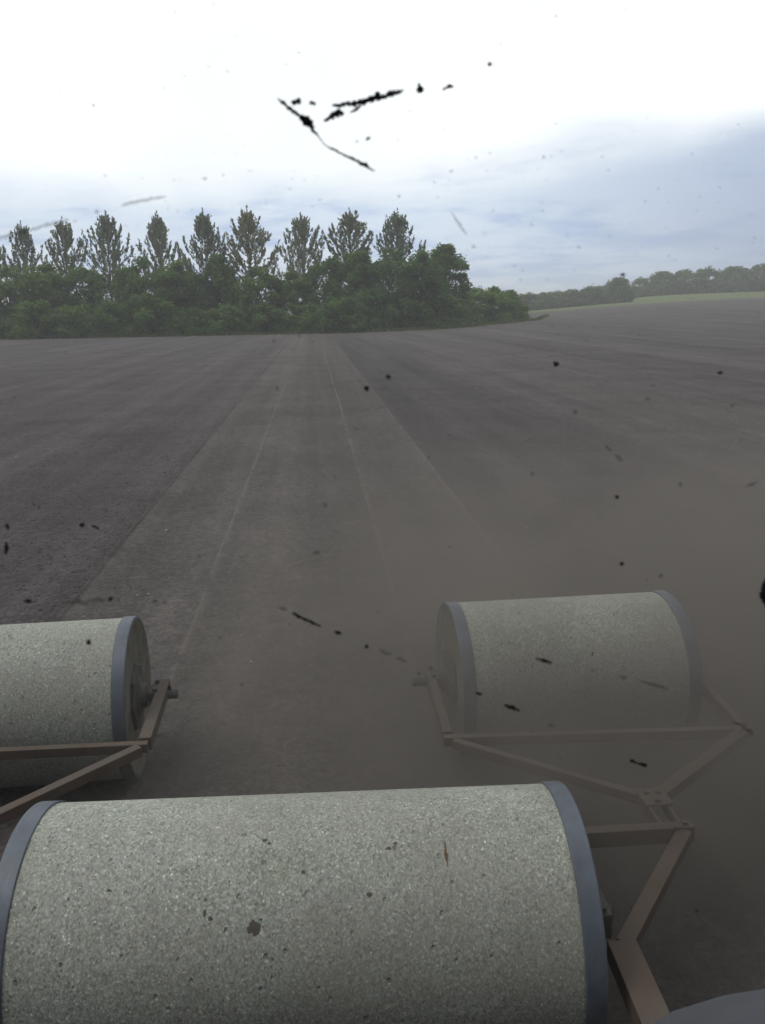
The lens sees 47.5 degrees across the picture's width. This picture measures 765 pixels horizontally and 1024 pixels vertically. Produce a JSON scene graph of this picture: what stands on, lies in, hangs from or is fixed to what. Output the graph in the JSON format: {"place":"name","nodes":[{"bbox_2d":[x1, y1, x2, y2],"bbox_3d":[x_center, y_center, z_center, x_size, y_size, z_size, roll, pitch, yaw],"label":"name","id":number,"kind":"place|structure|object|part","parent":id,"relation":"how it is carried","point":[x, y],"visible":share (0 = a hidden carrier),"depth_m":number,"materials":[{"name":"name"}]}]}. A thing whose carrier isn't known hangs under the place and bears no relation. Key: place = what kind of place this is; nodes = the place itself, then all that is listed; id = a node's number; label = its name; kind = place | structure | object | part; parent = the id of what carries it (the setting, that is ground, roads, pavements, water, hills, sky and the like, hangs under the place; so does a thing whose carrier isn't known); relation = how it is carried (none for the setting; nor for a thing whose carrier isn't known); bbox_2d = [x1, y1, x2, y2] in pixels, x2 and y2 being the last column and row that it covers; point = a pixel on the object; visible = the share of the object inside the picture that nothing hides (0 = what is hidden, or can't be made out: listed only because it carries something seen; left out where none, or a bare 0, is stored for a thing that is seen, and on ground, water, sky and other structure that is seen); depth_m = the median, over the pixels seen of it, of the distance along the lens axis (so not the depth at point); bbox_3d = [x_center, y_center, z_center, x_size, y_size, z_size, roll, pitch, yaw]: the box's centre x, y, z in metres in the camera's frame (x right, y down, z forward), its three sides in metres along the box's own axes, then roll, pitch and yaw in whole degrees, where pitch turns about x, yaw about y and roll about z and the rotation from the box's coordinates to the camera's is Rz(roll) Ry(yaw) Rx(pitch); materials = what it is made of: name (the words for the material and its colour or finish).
{"place":"outdoors","nodes":[
{"label":"outdoors","id":0,"kind":"place"},
{"bbox_2d":[0,314,548,339],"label":"verge grass","id":1,"kind":"structure","parent":0,"point":[542,317],"depth_m":113.57,"materials":[{"name":"green plant"}]},
{"bbox_2d":[0,297,764,1023],"bbox_3d":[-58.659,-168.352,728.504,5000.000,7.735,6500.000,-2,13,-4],"label":"field","id":2,"kind":"structure","parent":0,"point":[688,345],"depth_m":11.07,"materials":[{"name":"soil"}]},
{"bbox_2d":[0,246,10,296],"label":"poplar tree","id":3,"kind":"object","parent":2,"relation":"on","point":[3,256],"visible":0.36,"depth_m":122.14,"materials":[{"name":"green plant"}]},
{"bbox_2d":[0,304,31,338],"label":"hedge shrub","id":4,"kind":"object","parent":2,"relation":"on","point":[7,310],"visible":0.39,"depth_m":113.04,"materials":[{"name":"green plant"}]},
{"bbox_2d":[0,262,41,331],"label":"broadleaf tree","id":5,"kind":"object","parent":2,"relation":"on","point":[6,290],"visible":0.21,"depth_m":115.97,"materials":[{"name":"green plant"}]},
{"bbox_2d":[2,221,47,303],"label":"poplar tree","id":6,"kind":"object","parent":2,"relation":"on","point":[23,236],"visible":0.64,"depth_m":122.06,"materials":[{"name":"green plant"}]},
{"bbox_2d":[0,299,67,338],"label":"hedge shrub","id":7,"kind":"object","parent":2,"relation":"on","point":[24,310],"visible":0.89,"depth_m":110.95,"materials":[{"name":"green plant"}]},
{"bbox_2d":[11,261,73,336],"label":"broadleaf tree","id":8,"kind":"object","parent":2,"relation":"on","point":[47,284],"visible":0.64,"depth_m":114.46,"materials":[{"name":"green plant"}]},
{"bbox_2d":[40,216,86,301],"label":"poplar tree","id":9,"kind":"object","parent":2,"relation":"on","point":[63,232],"visible":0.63,"depth_m":120.68,"materials":[{"name":"green plant"}]},
{"bbox_2d":[35,304,98,337],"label":"hedge shrub","id":10,"kind":"object","parent":2,"relation":"on","point":[82,321],"visible":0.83,"depth_m":111.62,"materials":[{"name":"green plant"}]},
{"bbox_2d":[51,265,119,335],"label":"broadleaf tree","id":11,"kind":"object","parent":2,"relation":"on","point":[94,294],"visible":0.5,"depth_m":116.82,"materials":[{"name":"green plant"}]},
{"bbox_2d":[0,616,177,824],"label":"land roller","id":12,"kind":"object","parent":2,"relation":"on","point":[76,711],"visible":1,"depth_m":4.78,"materials":[{"name":"concrete"}]},
{"bbox_2d":[79,210,134,300],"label":"poplar tree","id":13,"kind":"object","parent":2,"relation":"on","point":[105,225],"visible":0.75,"depth_m":120.37,"materials":[{"name":"green plant"}]},
{"bbox_2d":[85,299,136,337],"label":"hedge shrub","id":14,"kind":"object","parent":2,"relation":"on","point":[106,310],"visible":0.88,"depth_m":112.36,"materials":[{"name":"green plant"}]},
{"bbox_2d":[106,267,147,327],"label":"broadleaf tree","id":15,"kind":"object","parent":2,"relation":"on","point":[115,283],"visible":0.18,"depth_m":117.08,"materials":[{"name":"green plant"}]},
{"bbox_2d":[107,251,184,328],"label":"broadleaf tree","id":16,"kind":"object","parent":2,"relation":"on","point":[134,287],"visible":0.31,"depth_m":116.77,"materials":[{"name":"green plant"}]},
{"bbox_2d":[115,289,183,336],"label":"hedge shrub","id":17,"kind":"object","parent":2,"relation":"on","point":[145,303],"visible":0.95,"depth_m":113.01,"materials":[{"name":"green plant"}]},
{"bbox_2d":[135,211,180,292],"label":"poplar tree","id":18,"kind":"object","parent":2,"relation":"on","point":[157,227],"visible":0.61,"depth_m":122.22,"materials":[{"name":"green plant"}]},
{"bbox_2d":[148,259,210,331],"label":"broadleaf tree","id":19,"kind":"object","parent":2,"relation":"on","point":[183,276],"visible":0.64,"depth_m":117.47,"materials":[{"name":"green plant"}]},
{"bbox_2d":[170,307,219,335],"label":"hedge shrub","id":20,"kind":"object","parent":2,"relation":"on","point":[191,326],"visible":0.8,"depth_m":113.95,"materials":[{"name":"green plant"}]},
{"bbox_2d":[173,269,223,324],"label":"broadleaf tree","id":21,"kind":"object","parent":2,"relation":"on","point":[208,285],"visible":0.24,"depth_m":119.73,"materials":[{"name":"green plant"}]},
{"bbox_2d":[176,208,226,297],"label":"poplar tree","id":22,"kind":"object","parent":2,"relation":"on","point":[203,229],"visible":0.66,"depth_m":121.04,"materials":[{"name":"green plant"}]},
{"bbox_2d":[196,252,240,326],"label":"broadleaf tree","id":23,"kind":"object","parent":2,"relation":"on","point":[215,261],"visible":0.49,"depth_m":119.61,"materials":[{"name":"green plant"}]},
{"bbox_2d":[198,304,246,334],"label":"hedge shrub","id":24,"kind":"object","parent":2,"relation":"on","point":[229,315],"visible":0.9,"depth_m":114.26,"materials":[{"name":"green plant"}]},
{"bbox_2d":[220,205,280,314],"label":"poplar tree","id":25,"kind":"object","parent":2,"relation":"on","point":[246,222],"visible":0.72,"depth_m":121.70,"materials":[{"name":"green plant"}]},
{"bbox_2d":[218,265,290,329],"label":"broadleaf tree","id":26,"kind":"object","parent":2,"relation":"on","point":[246,293],"visible":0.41,"depth_m":118.15,"materials":[{"name":"green plant"}]},
{"bbox_2d":[240,300,293,333],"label":"hedge shrub","id":27,"kind":"object","parent":2,"relation":"on","point":[260,310],"visible":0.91,"depth_m":114.92,"materials":[{"name":"green plant"}]},
{"bbox_2d":[270,269,319,327],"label":"broadleaf tree","id":28,"kind":"object","parent":2,"relation":"on","point":[293,287],"visible":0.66,"depth_m":118.54,"materials":[{"name":"green plant"}]},
{"bbox_2d":[272,302,325,333],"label":"hedge shrub","id":29,"kind":"object","parent":2,"relation":"on","point":[307,316],"visible":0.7,"depth_m":115.30,"materials":[{"name":"green plant"}]},
{"bbox_2d":[277,212,324,300],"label":"poplar tree","id":30,"kind":"object","parent":2,"relation":"on","point":[302,227],"visible":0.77,"depth_m":123.72,"materials":[{"name":"green plant"}]},
{"bbox_2d":[299,256,354,330],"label":"broadleaf tree","id":31,"kind":"object","parent":2,"relation":"on","point":[315,272],"visible":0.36,"depth_m":119.88,"materials":[{"name":"green plant"}]},
{"bbox_2d":[307,296,371,333],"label":"hedge shrub","id":32,"kind":"object","parent":2,"relation":"on","point":[334,306],"visible":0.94,"depth_m":114.16,"materials":[{"name":"green plant"}]},
{"bbox_2d":[0,781,694,1023],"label":"land roller","id":33,"kind":"object","parent":2,"relation":"on","point":[470,905],"visible":1,"depth_m":2.85,"materials":[{"name":"concrete"}]},
{"bbox_2d":[321,207,373,287],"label":"poplar tree","id":34,"kind":"object","parent":2,"relation":"on","point":[350,222],"visible":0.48,"depth_m":125.04,"materials":[{"name":"green plant"}]},
{"bbox_2d":[319,249,386,325],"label":"broadleaf tree","id":35,"kind":"object","parent":2,"relation":"on","point":[356,270],"visible":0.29,"depth_m":120.31,"materials":[{"name":"green plant"}]},
{"bbox_2d":[332,287,400,330],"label":"hedge shrub","id":36,"kind":"object","parent":2,"relation":"on","point":[365,297],"visible":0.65,"depth_m":116.54,"materials":[{"name":"green plant"}]},
{"bbox_2d":[0,349,764,886],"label":"soil clods","id":37,"kind":"object","parent":2,"relation":"on","point":[480,525],"visible":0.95,"depth_m":10.27,"materials":[{"name":"brown soil"}]},
{"bbox_2d":[4,62,764,1023],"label":"tractor","id":38,"kind":"object","parent":2,"relation":"on","point":[742,1008],"visible":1,"depth_m":1.09,"materials":[{"name":"metal"},{"name":"painted metal"}]},
{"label":"window pane","id":39,"kind":"part","parent":38,"relation":"part of","materials":[{"name":"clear glass"}]},
{"bbox_2d":[8,374,764,936],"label":"soil crumbs","id":40,"kind":"object","parent":2,"relation":"on","point":[390,674],"visible":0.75,"depth_m":6.62,"materials":[{"name":"brown soil"}]},
{"bbox_2d":[357,246,423,328],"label":"broadleaf tree","id":41,"kind":"object","parent":2,"relation":"on","point":[384,266],"visible":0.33,"depth_m":120.16,"materials":[{"name":"green plant"}]},
{"bbox_2d":[373,207,425,300],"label":"poplar tree","id":42,"kind":"object","parent":2,"relation":"on","point":[396,226],"visible":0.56,"depth_m":124.79,"materials":[{"name":"green plant"}]},
{"bbox_2d":[375,293,429,329],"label":"hedge shrub","id":43,"kind":"object","parent":2,"relation":"on","point":[400,322],"visible":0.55,"depth_m":118.17,"materials":[{"name":"green plant"}]},
{"bbox_2d":[393,249,455,328],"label":"broadleaf tree","id":44,"kind":"object","parent":2,"relation":"on","point":[426,269],"visible":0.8,"depth_m":118.13,"materials":[{"name":"green plant"}]},
{"bbox_2d":[410,290,466,327],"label":"hedge shrub","id":45,"kind":"object","parent":2,"relation":"on","point":[428,300],"visible":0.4,"depth_m":119.70,"materials":[{"name":"green plant"}]},
{"bbox_2d":[421,243,475,324],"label":"broadleaf tree","id":46,"kind":"object","parent":2,"relation":"on","point":[444,256],"visible":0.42,"depth_m":130.22,"materials":[{"name":"green plant"}]},
{"bbox_2d":[441,290,476,324],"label":"hedge shrub","id":47,"kind":"object","parent":2,"relation":"on","point":[467,320],"visible":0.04,"depth_m":134.38,"materials":[{"name":"green plant"}]},
{"bbox_2d":[219,283,736,314],"bbox_3d":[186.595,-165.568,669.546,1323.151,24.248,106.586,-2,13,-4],"label":"woods","id":48,"kind":"object","parent":2,"relation":"on","point":[477,303],"depth_m":624.08,"materials":[{"name":"green plant"}]},
{"bbox_2d":[463,292,493,324],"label":"hedge shrub","id":49,"kind":"object","parent":2,"relation":"on","point":[483,309],"visible":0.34,"depth_m":138.78,"materials":[{"name":"green plant"}]},
{"bbox_2d":[466,285,517,322],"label":"hedge shrub","id":50,"kind":"object","parent":2,"relation":"on","point":[495,293],"visible":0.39,"depth_m":140.26,"materials":[{"name":"green plant"}]},
{"bbox_2d":[483,289,530,320],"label":"hedge shrub","id":51,"kind":"object","parent":2,"relation":"on","point":[517,311],"visible":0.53,"depth_m":142.92,"materials":[{"name":"green plant"}]},
{"bbox_2d":[506,296,530,319],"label":"hedge shrub","id":52,"kind":"object","parent":2,"relation":"on","point":[519,300],"visible":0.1,"depth_m":146.99,"materials":[{"name":"green plant"}]},
{"bbox_2d":[411,590,750,822],"bbox_3d":[1.183,1.147,4.867,1.876,0.960,2.198,-2,13,-6],"label":"land roller","id":53,"kind":"object","parent":2,"relation":"on","point":[623,669],"visible":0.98,"depth_m":5.04,"materials":[{"name":"concrete"}]},
{"bbox_2d":[0,0,764,304],"label":"sky","id":54,"kind":"structure","parent":0,"point":[600,141],"materials":[{"name":"white"}]},
{"bbox_2d":[528,291,764,312],"bbox_3d":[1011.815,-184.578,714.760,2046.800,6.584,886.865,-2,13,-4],"label":"meadow","id":55,"kind":"structure","parent":0,"point":[680,298],"depth_m":284.72,"materials":[{"name":"green plant"}]},
{"bbox_2d":[513,292,548,310],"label":"shrub","id":56,"kind":"object","parent":55,"relation":"on","point":[534,303],"visible":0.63,"depth_m":265.16,"materials":[{"name":"green plant"}]},
{"bbox_2d":[526,295,550,309],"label":"shrub","id":57,"kind":"object","parent":55,"relation":"on","point":[544,300],"visible":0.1,"depth_m":279.63,"materials":[{"name":"green plant"}]},
{"bbox_2d":[539,291,566,308],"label":"shrub","id":58,"kind":"object","parent":55,"relation":"on","point":[551,299],"visible":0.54,"depth_m":281.85,"materials":[{"name":"green plant"}]},
{"bbox_2d":[550,290,577,307],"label":"shrub","id":59,"kind":"object","parent":55,"relation":"on","point":[569,301],"visible":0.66,"depth_m":284.32,"materials":[{"name":"green plant"}]},
{"bbox_2d":[563,288,595,306],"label":"shrub","id":60,"kind":"object","parent":55,"relation":"on","point":[581,302],"visible":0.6,"depth_m":286.01,"materials":[{"name":"green plant"}]},
{"bbox_2d":[574,285,608,305],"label":"shrub","id":61,"kind":"object","parent":55,"relation":"on","point":[597,292],"visible":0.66,"depth_m":287.10,"materials":[{"name":"green plant"}]},
{"bbox_2d":[592,287,607,299],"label":"shrub","id":62,"kind":"object","parent":55,"relation":"on","point":[597,297],"visible":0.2,"depth_m":291.06,"materials":[{"name":"green plant"}]},
{"bbox_2d":[600,276,638,303],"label":"tree","id":63,"kind":"object","parent":55,"relation":"on","point":[617,287],"visible":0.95,"depth_m":283.75,"materials":[{"name":"green plant"}]},
{"bbox_2d":[629,276,651,297],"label":"tree","id":64,"kind":"object","parent":55,"relation":"on","point":[639,288],"visible":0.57,"depth_m":337.45,"materials":[{"name":"green plant"}]},
{"bbox_2d":[641,270,684,295],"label":"tree","id":65,"kind":"object","parent":55,"relation":"on","point":[661,280],"visible":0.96,"depth_m":330.28,"materials":[{"name":"green plant"}]},
{"bbox_2d":[663,269,701,294],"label":"tree","id":66,"kind":"object","parent":55,"relation":"on","point":[684,283],"visible":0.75,"depth_m":330.73,"materials":[{"name":"green plant"}]},
{"bbox_2d":[688,265,727,293],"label":"tree","id":67,"kind":"object","parent":55,"relation":"on","point":[704,275],"visible":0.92,"depth_m":332.24,"materials":[{"name":"green plant"}]},
{"bbox_2d":[710,265,763,292],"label":"tree","id":68,"kind":"object","parent":55,"relation":"on","point":[734,274],"visible":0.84,"depth_m":331.13,"materials":[{"name":"green plant"}]},
{"bbox_2d":[734,263,764,291],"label":"tree","id":69,"kind":"object","parent":55,"relation":"on","point":[756,270],"visible":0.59,"depth_m":332.85,"materials":[{"name":"green plant"}]}
]}

